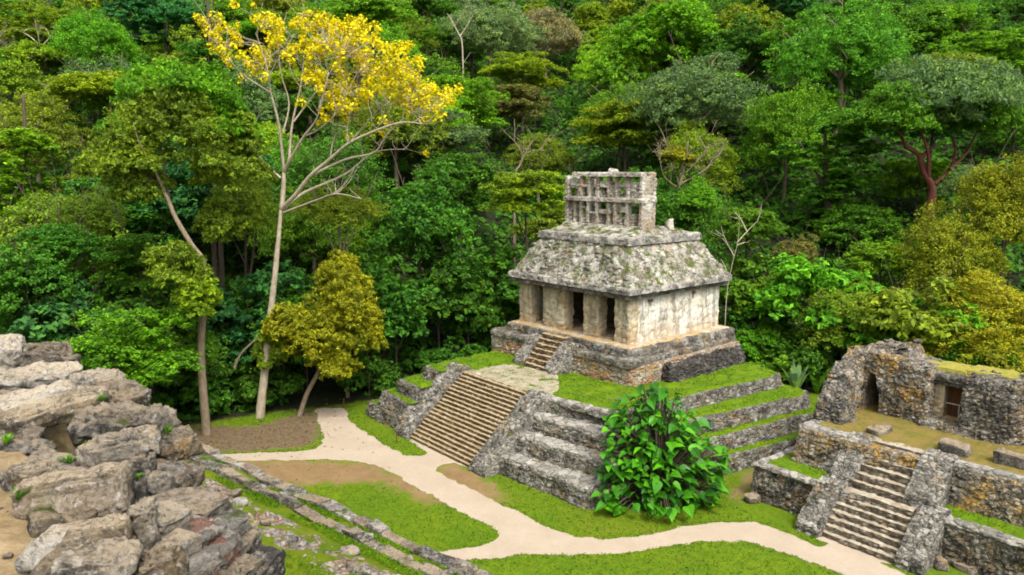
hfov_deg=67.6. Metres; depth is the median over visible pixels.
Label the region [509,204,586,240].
forest tree
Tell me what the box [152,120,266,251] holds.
forest tree
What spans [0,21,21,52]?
forest tree
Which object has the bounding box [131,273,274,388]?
forest tree
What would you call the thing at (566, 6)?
forest tree
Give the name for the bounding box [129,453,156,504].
boulder
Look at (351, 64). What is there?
forest tree
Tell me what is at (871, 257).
tree
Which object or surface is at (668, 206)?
forest tree
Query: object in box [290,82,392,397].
forest tree
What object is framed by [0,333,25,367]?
boulder
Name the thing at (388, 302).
tree
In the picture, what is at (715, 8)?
forest tree
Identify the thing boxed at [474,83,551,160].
forest tree
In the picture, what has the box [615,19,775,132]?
forest tree
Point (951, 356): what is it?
shrub
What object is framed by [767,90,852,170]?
forest tree
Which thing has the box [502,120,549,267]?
dead tree
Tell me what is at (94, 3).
forest tree
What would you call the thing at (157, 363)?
forest tree
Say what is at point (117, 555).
boulder
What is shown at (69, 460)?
weed
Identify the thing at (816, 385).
banana plant
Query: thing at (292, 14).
forest tree
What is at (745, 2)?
forest tree
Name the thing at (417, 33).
forest tree
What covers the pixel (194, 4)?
forest tree
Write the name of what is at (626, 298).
stone temple
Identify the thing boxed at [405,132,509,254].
forest tree
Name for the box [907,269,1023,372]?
forest tree
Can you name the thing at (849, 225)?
forest tree
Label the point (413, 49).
forest tree
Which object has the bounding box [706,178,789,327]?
forest tree
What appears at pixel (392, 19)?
forest tree
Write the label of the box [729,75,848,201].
forest tree
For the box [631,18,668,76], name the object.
forest tree
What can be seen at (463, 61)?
dead tree
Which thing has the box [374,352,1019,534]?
terrace grass
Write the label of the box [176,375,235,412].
shrub
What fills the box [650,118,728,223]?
bare tree
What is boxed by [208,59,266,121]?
forest tree
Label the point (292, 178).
forest tree
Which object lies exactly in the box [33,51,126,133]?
forest tree
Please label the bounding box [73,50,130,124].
forest tree
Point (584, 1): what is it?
forest tree
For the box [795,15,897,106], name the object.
forest tree
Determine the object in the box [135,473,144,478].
weed
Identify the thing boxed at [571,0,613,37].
forest tree
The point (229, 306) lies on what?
shrub
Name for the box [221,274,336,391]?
forest tree
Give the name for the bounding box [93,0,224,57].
forest tree
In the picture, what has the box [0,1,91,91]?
forest tree
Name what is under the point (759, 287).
forest tree
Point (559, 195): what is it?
forest tree
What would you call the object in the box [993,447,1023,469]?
stone block
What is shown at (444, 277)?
tree
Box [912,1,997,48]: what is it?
forest tree
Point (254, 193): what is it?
forest tree
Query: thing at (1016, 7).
forest tree
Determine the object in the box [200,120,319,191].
forest tree
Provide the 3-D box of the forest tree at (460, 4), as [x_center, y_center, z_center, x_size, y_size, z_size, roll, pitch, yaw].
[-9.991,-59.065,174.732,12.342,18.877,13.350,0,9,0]
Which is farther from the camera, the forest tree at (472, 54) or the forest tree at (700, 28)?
the forest tree at (472, 54)
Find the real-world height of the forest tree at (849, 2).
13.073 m
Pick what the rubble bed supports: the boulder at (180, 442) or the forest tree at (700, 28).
the boulder at (180, 442)
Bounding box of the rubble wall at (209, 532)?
[132,487,285,574]
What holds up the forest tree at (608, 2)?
on the ground at (340, 478)
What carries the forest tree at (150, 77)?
on the ground at (340, 478)
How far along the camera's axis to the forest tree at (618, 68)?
135.65 m
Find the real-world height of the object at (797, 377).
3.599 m
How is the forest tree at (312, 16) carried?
on the ground at (340, 478)
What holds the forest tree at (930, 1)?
on the ground at (340, 478)
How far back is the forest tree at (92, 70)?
100.56 m
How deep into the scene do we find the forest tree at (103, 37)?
108.42 m
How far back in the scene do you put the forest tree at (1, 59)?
102.49 m
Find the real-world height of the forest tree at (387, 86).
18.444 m
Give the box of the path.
[221,408,905,574]
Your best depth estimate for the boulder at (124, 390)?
7.05 m
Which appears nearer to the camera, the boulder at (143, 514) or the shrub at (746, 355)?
the boulder at (143, 514)
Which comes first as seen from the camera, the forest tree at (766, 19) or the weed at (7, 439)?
the weed at (7, 439)
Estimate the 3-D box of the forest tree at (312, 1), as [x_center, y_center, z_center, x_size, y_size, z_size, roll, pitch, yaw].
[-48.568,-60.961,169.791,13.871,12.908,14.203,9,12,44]
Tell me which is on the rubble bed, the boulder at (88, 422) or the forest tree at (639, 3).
the boulder at (88, 422)
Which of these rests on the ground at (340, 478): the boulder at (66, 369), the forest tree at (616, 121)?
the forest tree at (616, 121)
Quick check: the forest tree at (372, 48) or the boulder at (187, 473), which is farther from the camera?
the forest tree at (372, 48)
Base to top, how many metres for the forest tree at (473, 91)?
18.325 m
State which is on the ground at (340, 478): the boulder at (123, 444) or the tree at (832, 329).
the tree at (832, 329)
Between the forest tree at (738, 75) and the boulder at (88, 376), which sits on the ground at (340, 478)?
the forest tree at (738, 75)
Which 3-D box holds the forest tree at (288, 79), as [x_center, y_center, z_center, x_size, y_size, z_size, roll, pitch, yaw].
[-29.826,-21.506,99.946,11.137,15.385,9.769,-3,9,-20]
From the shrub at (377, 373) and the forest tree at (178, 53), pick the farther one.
the forest tree at (178, 53)
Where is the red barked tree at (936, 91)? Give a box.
[827,49,1023,232]
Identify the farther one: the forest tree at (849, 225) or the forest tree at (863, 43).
the forest tree at (863, 43)
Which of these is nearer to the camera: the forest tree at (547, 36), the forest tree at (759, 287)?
the forest tree at (759, 287)
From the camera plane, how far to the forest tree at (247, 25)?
123.26 m
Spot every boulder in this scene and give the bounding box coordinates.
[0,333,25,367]
[0,366,65,389]
[0,379,75,405]
[0,384,109,435]
[6,458,56,487]
[10,460,134,519]
[14,341,81,366]
[14,512,131,573]
[17,360,82,378]
[51,536,143,574]
[67,400,181,440]
[68,367,126,387]
[74,424,161,467]
[90,379,151,405]
[127,496,161,549]
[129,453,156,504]
[134,545,187,574]
[147,470,174,495]
[156,424,204,459]
[156,458,205,487]
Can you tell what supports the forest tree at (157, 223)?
on the ground at (340, 478)
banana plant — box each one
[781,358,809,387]
[807,367,830,392]
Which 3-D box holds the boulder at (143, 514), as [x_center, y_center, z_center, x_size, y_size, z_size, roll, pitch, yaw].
[-2.119,1.409,4.436,0.188,0.389,0.240,-4,10,-26]
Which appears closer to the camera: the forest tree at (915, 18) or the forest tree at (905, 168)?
the forest tree at (905, 168)
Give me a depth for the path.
37.31 m
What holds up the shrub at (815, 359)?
on the ground at (340, 478)
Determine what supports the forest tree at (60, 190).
on the ground at (340, 478)
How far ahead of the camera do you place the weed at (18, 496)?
4.62 m
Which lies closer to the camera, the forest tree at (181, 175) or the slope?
the slope
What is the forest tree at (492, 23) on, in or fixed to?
on the ground at (340, 478)
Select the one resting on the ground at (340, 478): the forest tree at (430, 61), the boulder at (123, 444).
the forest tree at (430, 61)
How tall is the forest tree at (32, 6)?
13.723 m
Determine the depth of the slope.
14.54 m
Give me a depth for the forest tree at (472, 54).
164.01 m
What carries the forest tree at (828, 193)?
on the ground at (340, 478)
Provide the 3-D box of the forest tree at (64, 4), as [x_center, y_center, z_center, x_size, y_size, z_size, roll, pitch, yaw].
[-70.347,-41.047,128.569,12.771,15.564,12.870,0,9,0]
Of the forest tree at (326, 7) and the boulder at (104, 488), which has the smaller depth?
the boulder at (104, 488)
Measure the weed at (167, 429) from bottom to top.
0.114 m
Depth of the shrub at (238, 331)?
56.08 m
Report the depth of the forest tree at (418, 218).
65.33 m
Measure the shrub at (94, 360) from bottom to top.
11.068 m
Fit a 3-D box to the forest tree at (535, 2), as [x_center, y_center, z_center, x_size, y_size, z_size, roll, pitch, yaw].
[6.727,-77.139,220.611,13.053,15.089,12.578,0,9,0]
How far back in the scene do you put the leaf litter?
50.89 m
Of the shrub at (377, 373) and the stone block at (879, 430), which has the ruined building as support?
the stone block at (879, 430)
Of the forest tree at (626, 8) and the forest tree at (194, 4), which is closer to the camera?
the forest tree at (194, 4)
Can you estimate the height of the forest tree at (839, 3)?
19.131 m
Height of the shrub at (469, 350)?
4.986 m
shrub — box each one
[0,252,114,343]
[3,315,64,341]
[81,293,178,369]
[89,280,216,394]
[145,386,173,406]
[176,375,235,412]
[198,259,307,373]
[205,301,260,366]
[232,364,307,404]
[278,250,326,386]
[321,295,387,386]
[332,353,402,395]
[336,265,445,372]
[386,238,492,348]
[413,347,447,370]
[435,330,487,363]
[445,274,506,342]
[458,225,527,308]
[482,323,505,350]
[505,301,519,315]
[590,381,733,521]
[711,230,770,310]
[721,261,795,334]
[735,330,758,361]
[742,325,806,381]
[743,234,884,376]
[769,329,838,385]
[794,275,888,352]
[831,285,932,347]
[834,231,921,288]
[849,217,975,346]
[923,302,1022,363]
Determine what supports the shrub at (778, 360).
on the ground at (340, 478)
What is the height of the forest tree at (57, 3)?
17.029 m
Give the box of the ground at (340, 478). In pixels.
[0,0,1023,574]
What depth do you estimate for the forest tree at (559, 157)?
114.07 m
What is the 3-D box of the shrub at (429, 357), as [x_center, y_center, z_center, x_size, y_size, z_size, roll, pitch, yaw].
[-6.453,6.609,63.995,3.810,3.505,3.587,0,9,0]
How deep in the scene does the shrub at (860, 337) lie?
58.15 m
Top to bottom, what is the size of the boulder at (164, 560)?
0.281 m
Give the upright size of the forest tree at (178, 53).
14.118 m
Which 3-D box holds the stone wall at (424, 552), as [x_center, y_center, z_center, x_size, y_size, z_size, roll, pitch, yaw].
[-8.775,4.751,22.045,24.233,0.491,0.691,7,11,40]
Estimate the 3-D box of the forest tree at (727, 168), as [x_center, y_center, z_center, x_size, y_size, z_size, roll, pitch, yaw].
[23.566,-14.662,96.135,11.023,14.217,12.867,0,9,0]
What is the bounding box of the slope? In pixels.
[0,424,453,574]
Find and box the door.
[946,386,962,418]
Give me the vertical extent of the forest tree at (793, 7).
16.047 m
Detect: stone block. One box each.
[743,492,761,503]
[866,423,892,435]
[933,555,948,571]
[938,437,970,457]
[951,561,977,574]
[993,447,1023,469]
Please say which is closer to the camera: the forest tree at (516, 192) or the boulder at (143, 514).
the boulder at (143, 514)
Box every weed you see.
[1,433,15,444]
[8,486,31,500]
[55,454,75,463]
[97,393,112,401]
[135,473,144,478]
[162,423,173,433]
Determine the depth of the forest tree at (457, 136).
92.70 m
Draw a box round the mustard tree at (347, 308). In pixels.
[233,248,388,416]
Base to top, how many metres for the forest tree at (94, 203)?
23.928 m
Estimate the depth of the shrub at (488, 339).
69.79 m
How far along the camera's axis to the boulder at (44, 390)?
6.67 m
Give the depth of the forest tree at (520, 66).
137.03 m
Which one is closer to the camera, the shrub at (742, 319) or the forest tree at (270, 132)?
the shrub at (742, 319)
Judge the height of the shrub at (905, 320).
17.038 m
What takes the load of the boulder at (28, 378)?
on the rubble bed
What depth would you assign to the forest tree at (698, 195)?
74.49 m
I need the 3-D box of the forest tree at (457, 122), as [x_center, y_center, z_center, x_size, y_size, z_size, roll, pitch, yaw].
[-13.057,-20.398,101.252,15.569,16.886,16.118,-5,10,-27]
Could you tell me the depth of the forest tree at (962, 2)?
123.07 m
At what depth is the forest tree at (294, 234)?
66.60 m
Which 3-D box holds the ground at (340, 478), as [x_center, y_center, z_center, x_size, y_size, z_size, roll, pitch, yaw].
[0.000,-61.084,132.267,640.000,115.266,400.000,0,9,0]
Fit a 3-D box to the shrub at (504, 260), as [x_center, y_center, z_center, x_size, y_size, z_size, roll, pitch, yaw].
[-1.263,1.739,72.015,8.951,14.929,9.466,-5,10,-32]
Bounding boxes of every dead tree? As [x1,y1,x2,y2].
[12,22,54,82]
[447,2,475,75]
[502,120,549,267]
[710,204,761,325]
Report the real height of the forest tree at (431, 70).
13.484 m
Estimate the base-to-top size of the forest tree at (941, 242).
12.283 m
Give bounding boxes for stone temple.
[366,168,815,509]
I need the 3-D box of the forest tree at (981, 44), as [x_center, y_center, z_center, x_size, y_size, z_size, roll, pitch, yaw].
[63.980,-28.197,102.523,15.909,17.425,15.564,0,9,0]
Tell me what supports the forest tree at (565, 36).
on the ground at (340, 478)
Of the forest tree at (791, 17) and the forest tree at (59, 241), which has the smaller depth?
the forest tree at (59, 241)
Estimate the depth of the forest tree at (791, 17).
150.19 m
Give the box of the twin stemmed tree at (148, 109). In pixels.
[70,57,278,435]
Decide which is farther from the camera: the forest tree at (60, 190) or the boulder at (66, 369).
the forest tree at (60, 190)
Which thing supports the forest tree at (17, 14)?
on the ground at (340, 478)
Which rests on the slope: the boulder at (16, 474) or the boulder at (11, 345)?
the boulder at (16, 474)
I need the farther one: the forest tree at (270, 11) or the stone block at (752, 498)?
the forest tree at (270, 11)
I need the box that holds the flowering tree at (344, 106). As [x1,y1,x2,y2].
[192,0,463,418]
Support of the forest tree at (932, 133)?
on the ground at (340, 478)
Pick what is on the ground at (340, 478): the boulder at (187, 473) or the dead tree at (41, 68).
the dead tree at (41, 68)
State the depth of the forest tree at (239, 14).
128.54 m
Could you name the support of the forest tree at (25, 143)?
on the ground at (340, 478)
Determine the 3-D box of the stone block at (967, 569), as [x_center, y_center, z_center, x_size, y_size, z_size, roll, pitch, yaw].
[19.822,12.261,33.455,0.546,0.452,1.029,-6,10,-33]
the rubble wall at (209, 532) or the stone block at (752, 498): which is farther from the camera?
the stone block at (752, 498)
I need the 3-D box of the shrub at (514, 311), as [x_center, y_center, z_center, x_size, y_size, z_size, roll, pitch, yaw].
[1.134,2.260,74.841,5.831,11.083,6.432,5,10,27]
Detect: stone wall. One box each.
[188,455,452,574]
[202,442,493,574]
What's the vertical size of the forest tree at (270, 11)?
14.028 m
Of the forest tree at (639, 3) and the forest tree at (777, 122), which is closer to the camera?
the forest tree at (777, 122)
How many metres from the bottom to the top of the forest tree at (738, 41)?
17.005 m
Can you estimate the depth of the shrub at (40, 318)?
52.13 m
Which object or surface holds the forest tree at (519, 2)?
on the ground at (340, 478)
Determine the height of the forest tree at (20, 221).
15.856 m
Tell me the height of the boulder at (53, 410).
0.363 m
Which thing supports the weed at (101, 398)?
on the boulder at (53, 410)
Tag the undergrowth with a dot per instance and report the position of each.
(498, 228)
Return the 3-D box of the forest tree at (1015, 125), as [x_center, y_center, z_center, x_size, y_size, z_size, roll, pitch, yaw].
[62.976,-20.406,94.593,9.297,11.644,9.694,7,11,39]
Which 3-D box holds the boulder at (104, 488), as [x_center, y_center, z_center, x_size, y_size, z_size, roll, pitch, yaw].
[-2.758,1.302,4.837,0.683,0.410,0.401,-2,9,-16]
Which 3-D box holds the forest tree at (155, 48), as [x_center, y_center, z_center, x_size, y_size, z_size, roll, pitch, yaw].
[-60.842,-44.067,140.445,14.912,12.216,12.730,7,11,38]
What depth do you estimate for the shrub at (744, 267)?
66.42 m
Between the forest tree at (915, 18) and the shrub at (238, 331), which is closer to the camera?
the shrub at (238, 331)
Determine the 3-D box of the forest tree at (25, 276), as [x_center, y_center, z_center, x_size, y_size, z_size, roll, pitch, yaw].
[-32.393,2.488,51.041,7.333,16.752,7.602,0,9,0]
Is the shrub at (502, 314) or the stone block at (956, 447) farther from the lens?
the shrub at (502, 314)
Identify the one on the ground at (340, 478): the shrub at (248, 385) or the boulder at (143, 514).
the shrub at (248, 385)
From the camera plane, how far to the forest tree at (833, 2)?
145.07 m
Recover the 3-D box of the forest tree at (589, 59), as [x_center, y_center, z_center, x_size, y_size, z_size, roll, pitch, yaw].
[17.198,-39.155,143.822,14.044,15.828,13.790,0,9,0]
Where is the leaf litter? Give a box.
[189,394,417,467]
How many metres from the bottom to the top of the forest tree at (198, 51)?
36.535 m
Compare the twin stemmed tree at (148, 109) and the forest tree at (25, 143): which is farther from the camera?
the forest tree at (25, 143)
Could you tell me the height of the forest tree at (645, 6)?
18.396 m
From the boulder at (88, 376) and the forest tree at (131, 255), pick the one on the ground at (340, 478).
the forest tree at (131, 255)
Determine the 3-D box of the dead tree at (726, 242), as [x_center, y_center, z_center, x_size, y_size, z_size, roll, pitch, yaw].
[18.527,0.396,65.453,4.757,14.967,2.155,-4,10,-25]
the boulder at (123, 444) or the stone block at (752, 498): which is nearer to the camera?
the boulder at (123, 444)
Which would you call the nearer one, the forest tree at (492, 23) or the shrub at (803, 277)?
the shrub at (803, 277)
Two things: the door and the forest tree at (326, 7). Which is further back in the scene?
the forest tree at (326, 7)
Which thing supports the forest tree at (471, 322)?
on the ground at (340, 478)
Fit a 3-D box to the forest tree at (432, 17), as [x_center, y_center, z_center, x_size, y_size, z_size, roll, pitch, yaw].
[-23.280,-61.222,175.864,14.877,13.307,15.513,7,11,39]
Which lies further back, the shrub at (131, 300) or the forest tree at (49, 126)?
the forest tree at (49, 126)
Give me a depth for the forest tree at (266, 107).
89.22 m
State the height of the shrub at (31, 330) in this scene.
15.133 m
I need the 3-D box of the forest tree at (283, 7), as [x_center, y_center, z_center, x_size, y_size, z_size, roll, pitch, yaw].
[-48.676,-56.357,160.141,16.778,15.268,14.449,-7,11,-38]
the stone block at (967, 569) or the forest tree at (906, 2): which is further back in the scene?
the forest tree at (906, 2)
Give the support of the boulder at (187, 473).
on the rubble bed
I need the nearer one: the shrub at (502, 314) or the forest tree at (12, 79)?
the shrub at (502, 314)
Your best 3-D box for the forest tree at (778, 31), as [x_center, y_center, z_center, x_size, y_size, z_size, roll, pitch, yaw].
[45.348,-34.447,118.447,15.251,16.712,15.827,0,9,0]
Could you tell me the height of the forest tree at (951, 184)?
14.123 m
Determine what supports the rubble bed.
on the slope
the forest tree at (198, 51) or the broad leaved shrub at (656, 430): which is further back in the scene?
the forest tree at (198, 51)
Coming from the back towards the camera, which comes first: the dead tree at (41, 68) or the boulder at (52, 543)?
the dead tree at (41, 68)
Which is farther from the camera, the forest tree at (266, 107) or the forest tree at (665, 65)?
the forest tree at (665, 65)
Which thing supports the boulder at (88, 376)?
on the rubble bed
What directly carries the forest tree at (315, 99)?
on the ground at (340, 478)
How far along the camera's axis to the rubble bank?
15.50 m
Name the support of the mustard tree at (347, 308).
on the ground at (340, 478)
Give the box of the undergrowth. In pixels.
[0,0,1023,420]
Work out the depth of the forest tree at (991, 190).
62.34 m
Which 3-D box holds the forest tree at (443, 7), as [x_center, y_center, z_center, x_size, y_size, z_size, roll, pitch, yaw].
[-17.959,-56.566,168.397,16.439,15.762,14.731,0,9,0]
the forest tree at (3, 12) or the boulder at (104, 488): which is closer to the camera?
the boulder at (104, 488)
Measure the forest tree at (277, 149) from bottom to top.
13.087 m
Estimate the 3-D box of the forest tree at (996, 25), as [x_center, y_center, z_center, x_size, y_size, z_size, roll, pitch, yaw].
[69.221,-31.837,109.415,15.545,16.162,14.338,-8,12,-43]
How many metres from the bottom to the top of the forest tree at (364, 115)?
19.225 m
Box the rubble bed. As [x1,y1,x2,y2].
[0,366,137,574]
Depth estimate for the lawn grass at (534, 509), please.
37.50 m
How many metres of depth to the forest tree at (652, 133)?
121.05 m
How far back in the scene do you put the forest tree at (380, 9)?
142.95 m
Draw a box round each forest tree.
[0,0,23,24]
[0,0,55,22]
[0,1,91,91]
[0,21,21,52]
[0,25,21,88]
[0,28,70,165]
[0,39,95,121]
[0,80,95,193]
[0,94,68,252]
[0,174,31,219]
[0,176,128,291]
[0,206,87,333]
[0,267,90,339]
[6,10,79,56]
[8,150,109,322]
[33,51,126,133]
[37,0,142,113]
[43,2,131,59]
[44,0,73,8]
[45,132,155,249]
[46,85,130,302]
[47,41,131,136]
[48,174,198,288]
[50,301,204,387]
[61,0,133,24]
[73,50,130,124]
[89,191,186,395]
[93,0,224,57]
[112,43,214,131]
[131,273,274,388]
[135,18,206,61]
[135,131,288,285]
[149,24,243,73]
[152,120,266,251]
[173,0,246,366]
[178,0,273,59]
[192,0,249,41]
[196,147,282,374]
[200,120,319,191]
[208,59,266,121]
[215,56,297,131]
[221,17,289,50]
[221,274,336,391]
[232,7,288,57]
[243,58,314,137]
[244,17,336,132]
[247,170,388,283]
[248,0,310,23]
[254,120,397,273]
[264,136,385,246]
[268,8,342,49]
[269,19,347,123]
[277,76,381,147]
[282,0,323,20]
[283,0,337,32]
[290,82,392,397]
[294,0,346,31]
[325,0,424,40]
[332,68,455,193]
[335,36,401,85]
[336,33,409,150]
[341,0,407,36]
[348,150,482,349]
[353,50,427,165]
[361,19,427,67]
[368,64,473,182]
[385,108,491,170]
[390,15,446,57]
[398,0,466,55]
[400,0,437,33]
[403,52,469,77]
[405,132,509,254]
[412,66,459,92]
[419,23,459,57]
[422,61,510,177]
[434,0,550,86]
[435,16,497,78]
[438,258,519,345]
[445,0,490,64]
[468,0,512,12]
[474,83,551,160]
[477,44,568,133]
[477,102,564,256]
[499,0,588,84]
[499,124,579,201]
[503,0,526,44]
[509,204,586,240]
[515,0,549,53]
[520,14,571,51]
[521,0,549,6]
[542,0,584,29]
[548,159,633,209]
[566,37,638,93]
[569,0,616,38]
[569,82,681,189]
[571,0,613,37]
[571,70,671,171]
[580,20,633,85]
[587,27,654,98]
[595,0,613,6]
[604,0,638,23]
[604,158,740,263]
[610,0,724,71]
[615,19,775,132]
[627,0,690,25]
[630,0,689,32]
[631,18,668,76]
[648,32,702,72]
[650,104,682,148]
[656,116,744,195]
[667,70,751,137]
[676,129,722,234]
[692,0,787,75]
[694,9,782,76]
[702,0,751,21]
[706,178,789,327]
[719,0,796,33]
[725,272,807,334]
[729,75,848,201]
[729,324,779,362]
[733,0,827,61]
[753,9,845,90]
[759,0,914,153]
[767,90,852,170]
[768,220,820,264]
[769,106,898,233]
[772,0,828,32]
[791,0,854,23]
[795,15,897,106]
[807,202,916,251]
[832,0,852,13]
[833,0,867,20]
[847,0,929,19]
[860,0,964,65]
[871,159,959,216]
[885,121,967,196]
[890,198,1013,310]
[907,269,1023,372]
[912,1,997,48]
[921,0,948,51]
[924,13,1023,133]
[926,0,992,27]
[934,127,1018,228]
[938,1,1023,75]
[952,150,1023,283]
[981,0,1023,27]
[982,90,1023,162]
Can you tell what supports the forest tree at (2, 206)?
on the ground at (340, 478)
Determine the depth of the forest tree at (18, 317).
52.06 m
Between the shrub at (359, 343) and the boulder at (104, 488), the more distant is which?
the shrub at (359, 343)
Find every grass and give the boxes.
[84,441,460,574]
[206,402,913,574]
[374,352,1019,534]
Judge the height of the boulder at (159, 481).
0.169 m
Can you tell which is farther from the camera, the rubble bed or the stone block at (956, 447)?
the stone block at (956, 447)
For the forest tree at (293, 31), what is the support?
on the ground at (340, 478)
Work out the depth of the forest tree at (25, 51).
105.93 m
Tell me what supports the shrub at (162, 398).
on the ground at (340, 478)
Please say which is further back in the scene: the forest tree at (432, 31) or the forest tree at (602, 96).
the forest tree at (432, 31)
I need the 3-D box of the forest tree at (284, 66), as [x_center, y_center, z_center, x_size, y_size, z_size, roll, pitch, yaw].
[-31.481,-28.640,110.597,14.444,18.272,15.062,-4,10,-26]
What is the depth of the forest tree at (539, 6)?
195.76 m
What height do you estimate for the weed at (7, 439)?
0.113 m
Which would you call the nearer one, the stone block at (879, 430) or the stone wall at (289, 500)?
the stone wall at (289, 500)
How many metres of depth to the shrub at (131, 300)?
53.09 m
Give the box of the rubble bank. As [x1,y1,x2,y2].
[199,478,399,574]
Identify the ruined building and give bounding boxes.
[751,338,1023,574]
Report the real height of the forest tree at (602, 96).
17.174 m
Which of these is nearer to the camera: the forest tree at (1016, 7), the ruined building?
the ruined building
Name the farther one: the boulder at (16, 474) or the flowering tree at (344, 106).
the flowering tree at (344, 106)
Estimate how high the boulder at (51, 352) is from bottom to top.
0.337 m
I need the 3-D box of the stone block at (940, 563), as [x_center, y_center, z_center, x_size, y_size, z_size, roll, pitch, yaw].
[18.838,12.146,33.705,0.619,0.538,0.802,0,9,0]
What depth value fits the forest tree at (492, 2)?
190.16 m
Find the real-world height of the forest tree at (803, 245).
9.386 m

